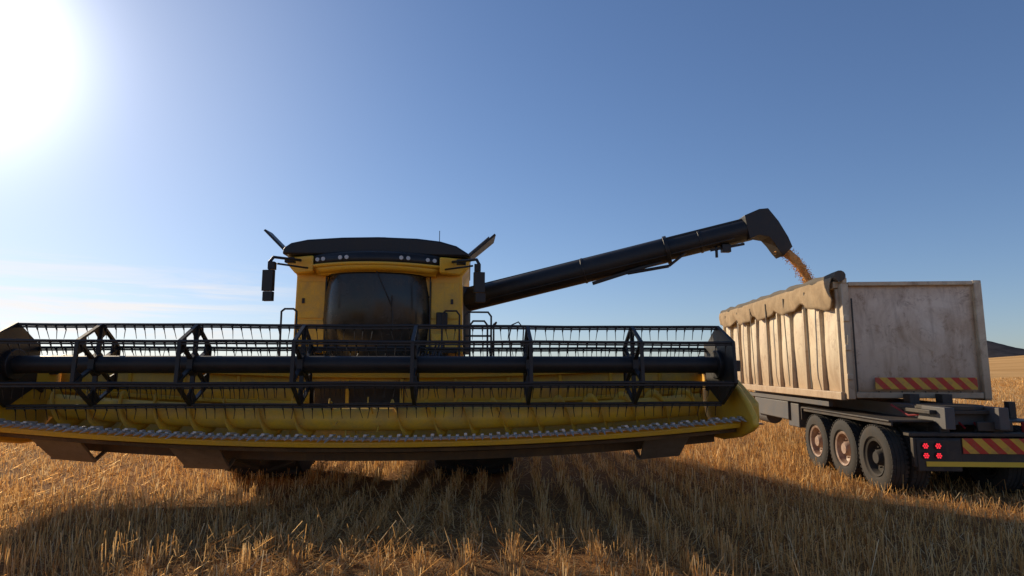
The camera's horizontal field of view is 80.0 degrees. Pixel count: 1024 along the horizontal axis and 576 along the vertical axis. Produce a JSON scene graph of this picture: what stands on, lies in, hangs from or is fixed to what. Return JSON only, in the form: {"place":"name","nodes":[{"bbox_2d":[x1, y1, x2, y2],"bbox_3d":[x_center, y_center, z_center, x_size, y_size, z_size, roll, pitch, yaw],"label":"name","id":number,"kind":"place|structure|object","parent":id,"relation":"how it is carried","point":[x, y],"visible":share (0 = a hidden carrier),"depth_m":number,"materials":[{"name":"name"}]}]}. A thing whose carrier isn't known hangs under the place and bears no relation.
{"place":"outdoors","nodes":[
{"label":"outdoors","id":0,"kind":"place"},
{"bbox_2d":[11,356,717,372],"bbox_3d":[-1.920,1.119,8.920,10.200,0.247,0.247,1,-7,-4],"label":"reel tube","id":1,"kind":"object","parent":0,"point":[371,364],"visible":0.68,"depth_m":8.81,"materials":[{"name":"black metal"}]},
{"bbox_2d":[69,324,644,405],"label":"reel spiders","id":2,"kind":"object","parent":1,"relation":"attached to","point":[195,330],"visible":0.77,"depth_m":8.69,"materials":[{"name":"black metal"}]},
{"bbox_2d":[0,323,733,409],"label":"harvester reel","id":3,"kind":"object","parent":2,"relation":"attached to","point":[367,385],"visible":0.93,"depth_m":8.73,"materials":[{"name":"black metal"}]},
{"bbox_2d":[0,322,737,407],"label":"reel end plates","id":4,"kind":"object","parent":1,"relation":"attached to","point":[727,366],"visible":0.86,"depth_m":8.80,"materials":[{"name":"black metal"}]},
{"bbox_2d":[313,261,439,276],"bbox_3d":[-2.600,-0.361,11.700,2.608,0.177,0.829,1,-7,-4],"label":"cab visor","id":5,"kind":"object","parent":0,"point":[328,269],"visible":0.86,"depth_m":11.46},
{"bbox_2d":[296,281,458,343],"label":"front panels","id":6,"kind":"object","parent":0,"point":[313,295],"visible":0.7,"depth_m":11.94,"materials":[{"name":"yellow metal"}]},
{"bbox_2d":[436,312,447,324],"bbox_3d":[-1.374,0.629,11.954,0.220,0.300,0.120,1,-7,-4],"label":"side box","id":7,"kind":"object","parent":6,"relation":"attached to","point":[438,318],"visible":0.53,"depth_m":11.90,"materials":[{"name":"black paint"}]},
{"bbox_2d":[0,355,1023,575],"bbox_3d":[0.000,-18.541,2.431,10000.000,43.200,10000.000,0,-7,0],"label":"ground","id":8,"kind":"structure","parent":0,"point":[1008,367],"depth_m":7.93,"materials":[{"name":"soil"}]},
{"bbox_2d":[224,388,314,477],"bbox_3d":[-4.346,2.398,11.210,1.300,2.119,2.119,1,-7,-4],"label":"front tyre","id":9,"kind":"object","parent":8,"relation":"on","point":[278,467],"visible":0.15,"depth_m":10.49,"materials":[{"name":"rubber"}]},
{"bbox_2d":[25,432,691,469],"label":"skid plates","id":10,"kind":"object","parent":8,"relation":"on","point":[206,459],"visible":0.68,"depth_m":8.79,"materials":[{"name":"black metal"}]},
{"bbox_2d":[0,429,735,460],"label":"header underframe","id":11,"kind":"object","parent":10,"relation":"on","point":[416,453],"visible":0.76,"depth_m":9.19,"materials":[{"name":"metal"}]},
{"bbox_2d":[0,354,740,447],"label":"header beams","id":12,"kind":"structure","parent":10,"relation":"on","point":[390,443],"depth_m":8.52,"materials":[{"name":"yellow metal"}]},
{"bbox_2d":[0,373,61,443],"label":"end shield","id":13,"kind":"object","parent":12,"relation":"attached to","point":[30,397],"visible":0.23,"depth_m":9.12,"materials":[{"name":"yellow paint"}]},
{"bbox_2d":[0,326,728,419],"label":"reel tines","id":14,"kind":"object","parent":12,"relation":"on","point":[123,351],"visible":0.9,"depth_m":8.76,"materials":[{"name":"black metal"}]},
{"bbox_2d":[0,417,739,437],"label":"knife sections","id":15,"kind":"object","parent":12,"relation":"on","point":[229,433],"visible":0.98,"depth_m":8.28,"materials":[{"name":"metal"}]},
{"bbox_2d":[0,416,746,442],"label":"cutter bar","id":16,"kind":"object","parent":12,"relation":"on","point":[116,431],"visible":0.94,"depth_m":8.26,"materials":[{"name":"metal"}]},
{"bbox_2d":[47,388,703,437],"bbox_3d":[-1.925,1.911,9.406,10.176,0.827,0.856,1,-7,-4],"label":"header auger","id":17,"kind":"object","parent":12,"relation":"on","point":[275,422],"visible":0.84,"depth_m":9.16,"materials":[{"name":"yellow metal"}]},
{"bbox_2d":[45,373,707,437],"bbox_3d":[-1.913,1.747,9.247,10.471,1.272,1.653,1,-7,-4],"label":"header table","id":18,"kind":"object","parent":12,"relation":"attached to","point":[169,377],"visible":0.15,"depth_m":9.82,"materials":[{"name":"yellow metal"}]},
{"bbox_2d":[69,373,691,437],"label":"floor ribs","id":19,"kind":"object","parent":12,"relation":"on","point":[401,398],"visible":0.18,"depth_m":9.79,"materials":[{"name":"yellow paint"}]},
{"bbox_2d":[35,346,740,392],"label":"reel arms","id":20,"kind":"object","parent":12,"relation":"attached to","point":[738,367],"visible":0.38,"depth_m":9.33},
{"bbox_2d":[421,343,442,355],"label":"hydraulic hoses","id":21,"kind":"object","parent":12,"relation":"on","point":[426,352],"visible":0.02,"depth_m":10.37,"materials":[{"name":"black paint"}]},
{"bbox_2d":[702,374,759,438],"bbox_3d":[3.483,1.816,9.598,0.285,1.152,1.938,1,-7,-4],"label":"end shield","id":22,"kind":"object","parent":12,"relation":"attached to","point":[742,402],"visible":0.52,"depth_m":9.19,"materials":[{"name":"yellow paint"}]},
{"bbox_2d":[293,264,469,355],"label":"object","id":23,"kind":"object","parent":8,"relation":"on","point":[462,280],"visible":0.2,"depth_m":12.11,"materials":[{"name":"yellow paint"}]},
{"bbox_2d":[283,237,470,280],"bbox_3d":[-2.734,-0.598,13.556,3.614,0.370,3.400,1,-7,-4],"label":"tank cover","id":24,"kind":"object","parent":23,"relation":"on","point":[310,247],"visible":0.46,"depth_m":11.88,"materials":[{"name":"black paint"}]},
{"bbox_2d":[264,229,495,258],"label":"tank flaps","id":25,"kind":"object","parent":24,"relation":"on","point":[484,246],"visible":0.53,"depth_m":12.45,"materials":[{"name":"black paint"}]},
{"bbox_2d":[469,237,488,254],"bbox_3d":[-0.757,-0.793,12.842,0.532,0.512,0.800,1,-7,-4],"label":"flap liner","id":26,"kind":"object","parent":25,"relation":"on","point":[478,245],"visible":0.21,"depth_m":12.48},
{"bbox_2d":[287,256,469,275],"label":"roof wings","id":27,"kind":"object","parent":23,"relation":"attached to","point":[308,262],"visible":0.72,"depth_m":11.85},
{"bbox_2d":[300,276,456,352],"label":"panel trim","id":28,"kind":"structure","parent":23,"relation":"attached to","point":[303,300],"depth_m":11.96,"materials":[{"name":"black paint"}]},
{"bbox_2d":[431,334,456,346],"bbox_3d":[-1.323,1.035,11.892,0.500,0.280,0.125,1,-7,-4],"label":"step box","id":29,"kind":"object","parent":28,"relation":"attached to","point":[438,337],"visible":0.55,"depth_m":11.86,"materials":[{"name":"yellow metal"}]},
{"bbox_2d":[279,308,523,355],"bbox_3d":[-2.074,1.643,11.829,4.581,2.417,1.088,1,-7,-4],"label":"ladder and rails","id":30,"kind":"object","parent":23,"relation":"attached to","point":[442,314],"visible":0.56,"depth_m":11.52,"materials":[{"name":"black metal"}]},
{"bbox_2d":[463,219,752,354],"bbox_3d":[1.483,0.042,13.117,7.016,2.727,0.635,-2,-8,14],"label":"unloading auger","id":31,"kind":"object","parent":23,"relation":"on","point":[726,237],"visible":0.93,"depth_m":12.85,"materials":[{"name":"black paint"}]},
{"bbox_2d":[740,208,792,258],"bbox_3d":[5.145,-1.100,12.475,0.976,0.969,0.484,1,-7,-4],"label":"auger spout","id":32,"kind":"object","parent":31,"relation":"attached to","point":[766,229],"visible":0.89,"depth_m":12.25,"materials":[{"name":"black paint"}]},
{"bbox_2d":[774,249,814,283],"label":"grain stream","id":33,"kind":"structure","parent":32,"relation":"attached to","point":[793,258],"depth_m":12.31,"materials":[{"name":"food"}]},
{"bbox_2d":[435,457,513,474],"bbox_3d":[-0.704,2.431,11.462,1.450,2.124,2.124,1,-7,-4],"label":"front tyre","id":34,"kind":"object","parent":8,"relation":"on","point":[493,465],"visible":0.1,"depth_m":10.72,"materials":[{"name":"rubber"}]},
{"bbox_2d":[0,377,1023,575],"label":"stubble","id":35,"kind":"object","parent":8,"relation":"on","point":[417,511],"visible":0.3,"depth_m":7.28,"materials":[{"name":"yellow plant"}]},
{"bbox_2d":[719,270,1023,492],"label":"tipper trailer","id":36,"kind":"object","parent":8,"relation":"on","point":[836,365],"visible":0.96,"depth_m":10.54,"materials":[{"name":"beige paint"}]},
{"bbox_3d":[-2.793,2.380,14.127,3.800,1.586,5.050,1,-7,-4],"label":"chassis","id":37,"kind":"object","parent":8,"relation":"on","visible":0},
{"bbox_2d":[313,389,403,406],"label":"feeder house","id":38,"kind":"structure","parent":37,"relation":"attached to","point":[369,393],"depth_m":9.94,"materials":[{"name":"metal"}]},
{"bbox_2d":[328,271,426,329],"bbox_3d":[-2.645,0.717,11.774,2.186,2.015,1.004,1,-7,-4],"label":"cab frame","id":39,"kind":"object","parent":37,"relation":"on","point":[381,282],"visible":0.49,"depth_m":11.47,"materials":[{"name":"black metal"}]},
{"bbox_2d":[261,256,484,302],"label":"mirrors","id":40,"kind":"object","parent":39,"relation":"attached to","point":[268,282],"visible":1,"depth_m":11.14,"materials":[{"name":"black paint"}]},
{"bbox_2d":[323,273,428,355],"bbox_3d":[-2.646,0.703,11.780,2.120,1.970,0.932,1,-7,-4],"label":"windscreen","id":41,"kind":"object","parent":39,"relation":"attached to","point":[356,299],"visible":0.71,"depth_m":11.46,"materials":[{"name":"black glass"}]},
{"bbox_2d":[313,251,439,265],"bbox_3d":[-2.600,-0.565,11.730,2.569,0.244,0.782,1,-7,-4],"label":"light strip","id":42,"kind":"object","parent":39,"relation":"attached to","point":[394,256],"visible":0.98,"depth_m":11.48,"materials":[{"name":"black paint"}]},
{"bbox_2d":[315,255,436,262],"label":"work lamps","id":43,"kind":"object","parent":42,"relation":"attached to","point":[317,259],"visible":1,"depth_m":11.48,"materials":[{"name":"grey"}]},
{"bbox_2d":[0,0,1023,355],"label":"sky","id":44,"kind":"structure","parent":0,"point":[149,149],"materials":[{"name":"blue"}]},
{"bbox_2d":[987,341,1023,357],"bbox_3d":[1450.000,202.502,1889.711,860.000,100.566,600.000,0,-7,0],"label":"hill","id":45,"kind":"structure","parent":0,"point":[995,349],"depth_m":1723.81,"materials":[{"name":"grey"}]}
]}

